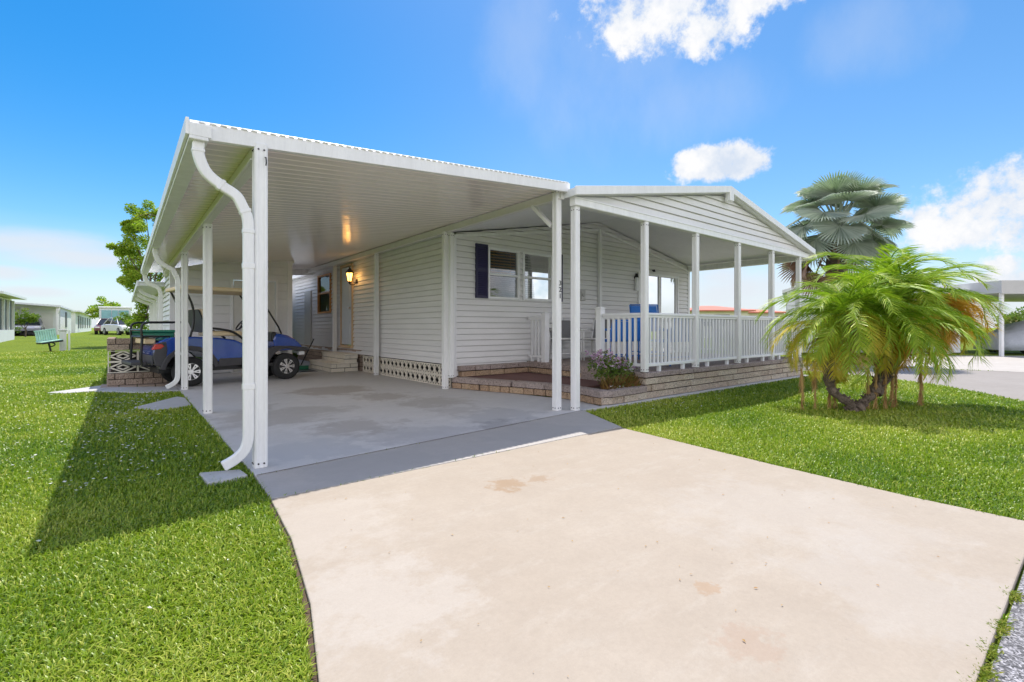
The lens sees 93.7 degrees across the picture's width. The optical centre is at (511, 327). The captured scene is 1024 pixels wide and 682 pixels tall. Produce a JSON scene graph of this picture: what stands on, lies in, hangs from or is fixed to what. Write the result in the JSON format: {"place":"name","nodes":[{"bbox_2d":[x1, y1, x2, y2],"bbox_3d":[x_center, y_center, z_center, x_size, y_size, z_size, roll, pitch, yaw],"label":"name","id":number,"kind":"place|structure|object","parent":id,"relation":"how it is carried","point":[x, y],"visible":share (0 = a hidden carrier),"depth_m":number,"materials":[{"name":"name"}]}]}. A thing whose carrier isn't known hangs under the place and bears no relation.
{"place":"outdoors","nodes":[
{"label":"outdoors","id":0,"kind":"place"},
{"bbox_2d":[15,302,73,334],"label":"carport house","id":1,"kind":"structure","parent":0,"point":[56,317],"depth_m":43.31,"materials":[{"name":"white metal"}]},
{"bbox_2d":[41,313,52,334],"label":"door","id":2,"kind":"structure","parent":1,"relation":"in","point":[47,318],"depth_m":43.38,"materials":[{"name":"white metal"}]},
{"bbox_2d":[65,312,66,326],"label":"window","id":3,"kind":"structure","parent":1,"relation":"in","point":[65,312],"depth_m":48.04,"materials":[{"name":"grey glass"}]},
{"bbox_2d":[71,310,90,332],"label":"house","id":4,"kind":"structure","parent":0,"point":[80,321],"depth_m":61.49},
{"bbox_2d":[175,359,597,478],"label":"carport slab","id":5,"kind":"structure","parent":0,"point":[317,416],"depth_m":6.18,"materials":[{"name":"concrete"}]},
{"bbox_2d":[131,261,293,372],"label":"storage shed","id":6,"kind":"structure","parent":5,"relation":"on","point":[227,311],"depth_m":11.79,"materials":[{"name":"white plastic"}]},
{"bbox_2d":[230,277,277,372],"bbox_3d":[-6.347,-0.030,11.844,1.040,2.330,0.060,0,0,-39],"label":"door","id":7,"kind":"structure","parent":6,"relation":"in","point":[272,284],"depth_m":11.65,"materials":[{"name":"white plastic"}]},
{"bbox_2d":[121,285,309,386],"bbox_3d":[-5.877,0.165,9.746,1.164,1.870,3.097,0,0,42],"label":"golf cart","id":8,"kind":"object","parent":5,"relation":"on","point":[156,350],"visible":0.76,"depth_m":9.23,"materials":[{"name":"blue paint"}]},
{"bbox_2d":[298,369,315,371],"bbox_3d":[-5.332,1.091,11.957,0.750,0.013,0.700,0,0,-39],"label":"floor mat","id":9,"kind":"object","parent":5,"relation":"on","point":[306,370],"visible":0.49,"depth_m":12.01,"materials":[{"name":"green rubber"}]},
{"bbox_2d":[299,339,313,369],"bbox_3d":[-5.355,0.701,12.518,0.261,0.778,0.796,0,0,20],"label":"broom","id":10,"kind":"object","parent":9,"relation":"on","point":[304,367],"visible":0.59,"depth_m":12.39,"materials":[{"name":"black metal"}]},
{"bbox_2d":[309,351,357,371],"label":"entry steps","id":11,"kind":"structure","parent":5,"relation":"on","point":[333,361],"depth_m":11.96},
{"bbox_2d":[141,117,569,469],"bbox_3d":[-4.769,-0.409,9.838,4.280,3.019,13.105,0,0,-39],"label":"carport","id":12,"kind":"object","parent":5,"relation":"on","point":[254,202],"visible":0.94,"depth_m":6.00,"materials":[{"name":"white metal"}]},
{"bbox_2d":[258,410,581,474],"bbox_3d":[-0.480,1.097,4.946,3.964,0.001,0.012,0,0,-44],"label":"slab joint","id":13,"kind":"object","parent":5,"relation":"on","point":[400,446],"visible":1,"depth_m":4.34,"materials":[{"name":"concrete"}]},
{"bbox_2d":[292,186,816,410],"bbox_3d":[-2.359,-0.717,16.447,8.220,3.674,20.060,0,0,-39],"label":"mobile home","id":14,"kind":"object","parent":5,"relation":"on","point":[614,239],"visible":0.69,"depth_m":9.86,"materials":[{"name":"grey plastic"}]},
{"bbox_2d":[345,267,357,284],"bbox_3d":[-4.051,-1.283,12.093,0.303,0.455,0.230,0,0,-39],"label":"wall lantern","id":15,"kind":"object","parent":14,"relation":"attached to","point":[349,272],"depth_m":12.03,"materials":[{"name":"black metal"}]},
{"bbox_2d":[580,290,584,300],"bbox_3d":[1.562,-0.710,10.685,0.170,0.240,0.120,0,0,-39],"label":"meter box","id":16,"kind":"object","parent":14,"relation":"attached to","point":[582,295],"visible":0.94,"depth_m":10.63,"materials":[{"name":"grey metal"}]},
{"bbox_2d":[634,273,638,290],"bbox_3d":[3.103,-1.120,11.952,0.100,0.430,0.100,0,0,-39],"label":"porch lamp","id":17,"kind":"object","parent":14,"relation":"attached to","point":[636,276],"visible":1,"depth_m":11.91,"materials":[{"name":"black metal"}]},
{"bbox_2d":[452,352,802,404],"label":"porch deck","id":18,"kind":"structure","parent":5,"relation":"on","point":[531,377],"depth_m":8.41,"materials":[{"name":"beige brick"}]},
{"bbox_2d":[528,312,549,361],"bbox_3d":[0.528,0.198,9.555,0.136,0.985,0.530,0,0,-39],"label":"railing","id":19,"kind":"object","parent":18,"relation":"on","point":[544,319],"visible":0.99,"depth_m":9.40,"materials":[{"name":"white plastic"}]},
{"bbox_2d":[549,319,584,359],"bbox_3d":[1.113,0.253,10.011,0.600,0.857,0.622,0,0,-19],"label":"patio chair","id":20,"kind":"object","parent":18,"relation":"on","point":[565,330],"visible":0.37,"depth_m":10.21,"materials":[{"name":"white paint"}]},
{"bbox_2d":[581,318,616,359],"bbox_3d":[1.825,0.243,9.913,0.600,0.877,0.622,0,0,36],"label":"patio chair","id":21,"kind":"object","parent":18,"relation":"on","point":[593,336],"visible":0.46,"depth_m":10.07,"materials":[{"name":"white paint"}]},
{"bbox_2d":[595,307,640,371],"bbox_3d":[1.710,0.177,7.697,0.136,1.025,0.899,0,0,-39],"label":"railing","id":22,"kind":"object","parent":18,"relation":"on","point":[601,315],"visible":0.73,"depth_m":7.68,"materials":[{"name":"white plastic"}]},
{"bbox_2d":[605,320,640,359],"bbox_3d":[2.031,0.273,8.997,0.700,0.817,0.622,0,0,-19],"label":"patio chair","id":23,"kind":"object","parent":18,"relation":"on","point":[638,331],"visible":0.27,"depth_m":8.80,"materials":[{"name":"blue fabric"}]},
{"bbox_2d":[629,304,667,359],"bbox_3d":[2.932,0.087,10.319,0.660,1.187,0.622,0,0,-4],"label":"patio chair","id":24,"kind":"object","parent":18,"relation":"on","point":[636,308],"visible":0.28,"depth_m":10.58,"materials":[{"name":"blue fabric"}]},
{"bbox_2d":[659,313,676,361],"bbox_3d":[2.938,0.207,9.644,0.840,0.945,0.840,0,0,-39],"label":"patio table","id":25,"kind":"object","parent":18,"relation":"on","point":[659,342],"visible":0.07,"depth_m":9.62,"materials":[{"name":"metal"}]},
{"bbox_2d":[649,313,694,370],"bbox_3d":[2.567,0.235,7.749,1.348,0.910,0.075,0,0,-39],"label":"railing","id":26,"kind":"object","parent":18,"relation":"on","point":[654,339],"visible":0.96,"depth_m":7.71,"materials":[{"name":"white plastic"}]},
{"bbox_2d":[659,318,688,365],"bbox_3d":[2.929,0.263,8.692,0.660,0.837,0.622,0,0,-29],"label":"patio chair","id":27,"kind":"object","parent":18,"relation":"on","point":[674,333],"visible":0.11,"depth_m":8.47,"materials":[{"name":"white plastic"}]},
{"bbox_2d":[681,319,704,349],"bbox_3d":[5.586,0.235,12.127,0.075,0.910,2.910,0,0,-39],"label":"railing","id":28,"kind":"object","parent":18,"relation":"on","point":[701,336],"visible":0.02,"depth_m":12.77,"materials":[{"name":"white plastic"}]},
{"bbox_2d":[699,314,737,365],"bbox_3d":[3.706,0.235,8.671,1.398,0.910,0.075,0,0,-39],"label":"railing","id":29,"kind":"object","parent":18,"relation":"on","point":[719,337],"visible":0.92,"depth_m":8.65,"materials":[{"name":"white plastic"}]},
{"bbox_2d":[741,316,771,362],"bbox_3d":[4.857,0.235,9.602,1.378,0.910,0.075,0,0,-39],"label":"railing","id":30,"kind":"object","parent":18,"relation":"on","point":[752,343],"visible":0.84,"depth_m":9.55,"materials":[{"name":"white plastic"}]},
{"bbox_2d":[775,317,798,358],"bbox_3d":[5.976,0.235,10.507,1.318,0.910,0.075,0,0,-39],"label":"railing","id":31,"kind":"object","parent":18,"relation":"on","point":[778,349],"visible":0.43,"depth_m":10.39,"materials":[{"name":"white plastic"}]},
{"bbox_2d":[256,411,620,499],"bbox_3d":[-0.299,1.151,4.710,3.988,0.100,0.960,0,0,-39],"label":"slab apron","id":32,"kind":"object","parent":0,"point":[304,479],"visible":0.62,"depth_m":4.18,"materials":[{"name":"concrete"}]},
{"bbox_2d":[0,328,1023,681],"bbox_3d":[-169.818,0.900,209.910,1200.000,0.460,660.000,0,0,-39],"label":"ground","id":33,"kind":"structure","parent":0,"point":[84,340],"depth_m":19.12,"materials":[{"name":"green plant"}]},
{"bbox_2d":[0,291,26,341],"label":"screened house","id":34,"kind":"structure","parent":33,"relation":"on","point":[7,316],"depth_m":26.53,"materials":[{"name":"white paint"}]},
{"bbox_2d":[14,322,22,332],"bbox_3d":[-29.327,0.041,28.123,0.649,1.557,1.010,0,0,32],"label":"leggy plant","id":35,"kind":"object","parent":33,"relation":"on","point":[18,328],"visible":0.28,"depth_m":28.23,"materials":[{"name":"green plant"}]},
{"bbox_2d":[15,307,41,336],"bbox_3d":[-33.501,-0.293,33.014,1.694,2.141,1.388,0,0,-39],"label":"yellow green bush","id":36,"kind":"object","parent":33,"relation":"on","point":[32,317],"visible":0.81,"depth_m":32.96,"materials":[{"name":"green plant"}]},
{"bbox_2d":[33,328,62,351],"bbox_3d":[-18.465,0.532,19.108,0.563,0.971,0.734,0,0,24],"label":"garden bench","id":37,"kind":"object","parent":33,"relation":"on","point":[49,339],"visible":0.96,"depth_m":19.16,"materials":[{"name":"green paint"}]},
{"bbox_2d":[58,329,69,350],"bbox_3d":[-18.490,0.539,19.830,0.350,0.900,0.260,0,0,-39],"label":"utility pedestal","id":38,"kind":"object","parent":33,"relation":"on","point":[62,335],"visible":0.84,"depth_m":19.74,"materials":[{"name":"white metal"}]},
{"bbox_2d":[47,385,113,393],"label":"paving slab","id":39,"kind":"structure","parent":33,"relation":"on","point":[88,389],"depth_m":8.43,"materials":[{"name":"grey concrete"}]},
{"bbox_2d":[83,296,133,318],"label":"round tree","id":40,"kind":"object","parent":33,"relation":"on","point":[92,310],"visible":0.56,"depth_m":61.21,"materials":[{"name":"green plant"}]},
{"bbox_2d":[94,318,123,334],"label":"parked car","id":41,"kind":"object","parent":33,"relation":"on","point":[97,327],"visible":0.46,"depth_m":43.77,"materials":[{"name":"white paint"}]},
{"bbox_2d":[98,306,131,333],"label":"carport","id":42,"kind":"object","parent":33,"relation":"on","point":[108,312],"visible":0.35,"depth_m":46.83,"materials":[{"name":"white paint"}]},
{"bbox_2d":[101,310,110,317],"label":"window","id":43,"kind":"structure","parent":42,"relation":"in","point":[104,313],"depth_m":46.53,"materials":[{"name":"teal glass"}]},
{"bbox_2d":[112,310,117,317],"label":"window","id":44,"kind":"structure","parent":42,"relation":"in","point":[114,312],"depth_m":46.93,"materials":[{"name":"teal glass"}]},
{"bbox_2d":[119,310,128,316],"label":"window","id":45,"kind":"structure","parent":42,"relation":"in","point":[127,311],"depth_m":47.35,"materials":[{"name":"teal glass"}]},
{"bbox_2d":[101,318,146,334],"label":"parked car","id":46,"kind":"object","parent":33,"relation":"on","point":[117,326],"visible":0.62,"depth_m":40.26,"materials":[{"name":"white paint"}]},
{"bbox_2d":[113,312,148,331],"bbox_3d":[-26.660,-0.150,33.972,2.637,1.884,1.852,0,0,-2],"label":"hedge bush","id":47,"kind":"object","parent":33,"relation":"on","point":[125,317],"visible":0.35,"depth_m":33.77,"materials":[{"name":"green plant"}]},
{"bbox_2d":[106,199,163,328],"bbox_3d":[-18.444,-2.816,24.565,3.665,7.662,2.454,0,0,-39],"label":"broadleaf tree","id":48,"kind":"object","parent":33,"relation":"on","point":[129,248],"visible":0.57,"depth_m":23.93,"materials":[{"name":"green plant"}]},
{"bbox_2d":[100,381,170,387],"bbox_3d":[-7.168,1.117,9.183,1.065,0.065,0.675,0,0,-39],"label":"paver patch","id":49,"kind":"object","parent":33,"relation":"on","point":[142,385],"visible":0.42,"depth_m":9.05,"materials":[{"name":"grey concrete"}]},
{"bbox_2d":[107,337,166,385],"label":"screen wall","id":50,"kind":"structure","parent":33,"relation":"on","point":[119,373],"depth_m":9.04,"materials":[{"name":"brown brick"}]},
{"bbox_2d":[129,330,174,337],"bbox_3d":[-7.048,0.129,9.412,0.720,0.148,0.480,0,0,-39],"label":"plastic box","id":51,"kind":"object","parent":50,"relation":"on","point":[160,332],"visible":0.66,"depth_m":9.27,"materials":[{"name":"green plastic"}]},
{"bbox_2d":[95,386,178,393],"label":"paving slab","id":52,"kind":"structure","parent":33,"relation":"on","point":[155,389],"depth_m":8.43,"materials":[{"name":"grey concrete"}]},
{"bbox_2d":[134,397,190,410],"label":"paving slab","id":53,"kind":"structure","parent":33,"relation":"on","point":[175,402],"depth_m":6.79,"materials":[{"name":"grey concrete"}]},
{"bbox_2d":[199,470,247,485],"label":"paving slab","id":54,"kind":"structure","parent":33,"relation":"on","point":[208,477],"depth_m":3.54,"materials":[{"name":"grey concrete"}]},
{"bbox_2d":[270,502,317,681],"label":"soil edge","id":55,"kind":"object","parent":33,"relation":"on","point":[310,640],"visible":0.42,"depth_m":1.89,"materials":[{"name":"brown soil"}]},
{"bbox_2d":[12,389,763,607],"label":"fallen petals","id":56,"kind":"object","parent":33,"relation":"on","point":[159,440],"visible":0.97,"depth_m":4.94,"materials":[{"name":"white plant"}]},
{"bbox_2d":[585,375,807,410],"bbox_3d":[3.809,1.138,8.693,7.345,0.100,0.182,0,0,-38],"label":"footing strip","id":57,"kind":"object","parent":33,"relation":"on","point":[689,393],"visible":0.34,"depth_m":7.92,"materials":[{"name":"grey concrete"}]},
{"bbox_2d":[596,386,646,404],"bbox_3d":[1.491,0.986,7.155,0.960,0.193,0.630,0,0,-39],"label":"planter bed","id":58,"kind":"object","parent":57,"relation":"on","point":[623,394],"visible":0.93,"depth_m":6.87,"materials":[{"name":"stone"}]},
{"bbox_2d":[585,348,638,383],"bbox_3d":[1.531,0.635,7.300,0.950,0.636,0.546,0,0,-39],"label":"flowering shrub","id":59,"kind":"object","parent":58,"relation":"in","point":[605,361],"visible":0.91,"depth_m":7.20,"materials":[{"name":"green plant"}]},
{"bbox_2d":[597,373,644,388],"bbox_3d":[1.644,0.820,7.147,1.017,0.300,0.462,0,0,-39],"label":"rusty shrub","id":60,"kind":"object","parent":58,"relation":"on","point":[617,383],"visible":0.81,"depth_m":7.02,"materials":[{"name":"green plant"}]},
{"bbox_2d":[690,306,755,337],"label":"red roof house","id":61,"kind":"structure","parent":33,"relation":"on","point":[713,310],"depth_m":46.30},
{"bbox_2d":[748,309,785,316],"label":"red roof house","id":62,"kind":"structure","parent":33,"relation":"on","point":[777,313],"depth_m":52.30,"materials":[{"name":"red"}]},
{"bbox_2d":[777,169,914,321],"bbox_3d":[10.022,-1.840,14.864,3.524,6.045,3.807,0,0,-39],"label":"silver fan palm","id":63,"kind":"object","parent":33,"relation":"on","point":[855,235],"visible":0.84,"depth_m":14.11,"materials":[{"name":"green plant"}]},
{"bbox_2d":[754,243,1018,412],"bbox_3d":[5.163,0.003,6.822,3.185,2.458,2.701,0,0,-39],"label":"pygmy date palm","id":64,"kind":"object","parent":33,"relation":"on","point":[881,314],"visible":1,"depth_m":6.31,"materials":[{"name":"green plant"}]},
{"bbox_2d":[782,271,1023,356],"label":"white neighbour house","id":65,"kind":"structure","parent":33,"relation":"on","point":[1010,290],"depth_m":18.75,"materials":[{"name":"paint"}]},
{"bbox_2d":[956,671,987,681],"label":"weed tuft","id":66,"kind":"object","parent":33,"relation":"on","point":[983,680],"visible":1,"depth_m":1.50,"materials":[{"name":"green plant"}]},
{"bbox_2d":[966,638,1003,666],"bbox_3d":[1.614,1.107,1.641,0.215,0.022,0.094,0,0,-39],"label":"weed tuft","id":67,"kind":"object","parent":33,"relation":"on","point":[993,653],"visible":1,"depth_m":1.63,"materials":[{"name":"green plant"}]},
{"bbox_2d":[972,662,1003,681],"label":"weed tuft","id":68,"kind":"object","parent":33,"relation":"on","point":[985,672],"visible":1,"depth_m":1.54,"materials":[{"name":"green plant"}]},
{"bbox_2d":[973,321,1023,353],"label":"covered car","id":69,"kind":"object","parent":33,"relation":"on","point":[1014,336],"visible":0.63,"depth_m":19.91,"materials":[{"name":"grey fabric"}]},
{"bbox_2d":[987,615,1015,639],"bbox_3d":[1.810,1.106,1.782,0.232,0.021,0.078,0,0,-31],"label":"weed tuft","id":70,"kind":"object","parent":33,"relation":"on","point":[1001,626],"visible":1,"depth_m":1.77,"materials":[{"name":"green plant"}]},
{"bbox_2d":[992,306,1023,325],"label":"olive bush","id":71,"kind":"object","parent":33,"relation":"on","point":[1013,317],"visible":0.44,"depth_m":30.74,"materials":[{"name":"green plant"}]},
{"bbox_2d":[999,585,1023,604],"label":"weed tuft","id":72,"kind":"object","parent":33,"relation":"on","point":[1015,596],"visible":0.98,"depth_m":1.97,"materials":[{"name":"green plant"}]},
{"bbox_2d":[0,0,1023,327],"label":"sky","id":73,"kind":"structure","parent":0,"point":[761,99],"materials":[{"name":"blue"}]},
{"bbox_2d":[271,427,1023,681],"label":"driveway","id":74,"kind":"structure","parent":0,"point":[390,585],"depth_m":2.17,"materials":[{"name":"concrete"}]},
{"bbox_2d":[803,362,1023,400],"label":"side street","id":75,"kind":"structure","parent":0,"point":[1007,384],"depth_m":10.00,"materials":[{"name":"grey asphalt"}]},
{"bbox_2d":[899,355,1023,371],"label":"driveway","id":76,"kind":"structure","parent":0,"point":[1008,363],"depth_m":14.62,"materials":[{"name":"grey concrete"}]},
{"bbox_2d":[987,572,1023,681],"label":"gravel","id":77,"kind":"structure","parent":0,"point":[1010,665],"depth_m":1.66,"materials":[{"name":"grey gravel"}]},
{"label":"neighbour driveway","id":78,"kind":"structure","parent":0,"visible":0},
{"bbox_2d":[14,318,44,334],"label":"parked car","id":79,"kind":"object","parent":78,"relation":"on","point":[37,325],"visible":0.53,"depth_m":40.46,"materials":[{"name":"silver metal"}]}
]}

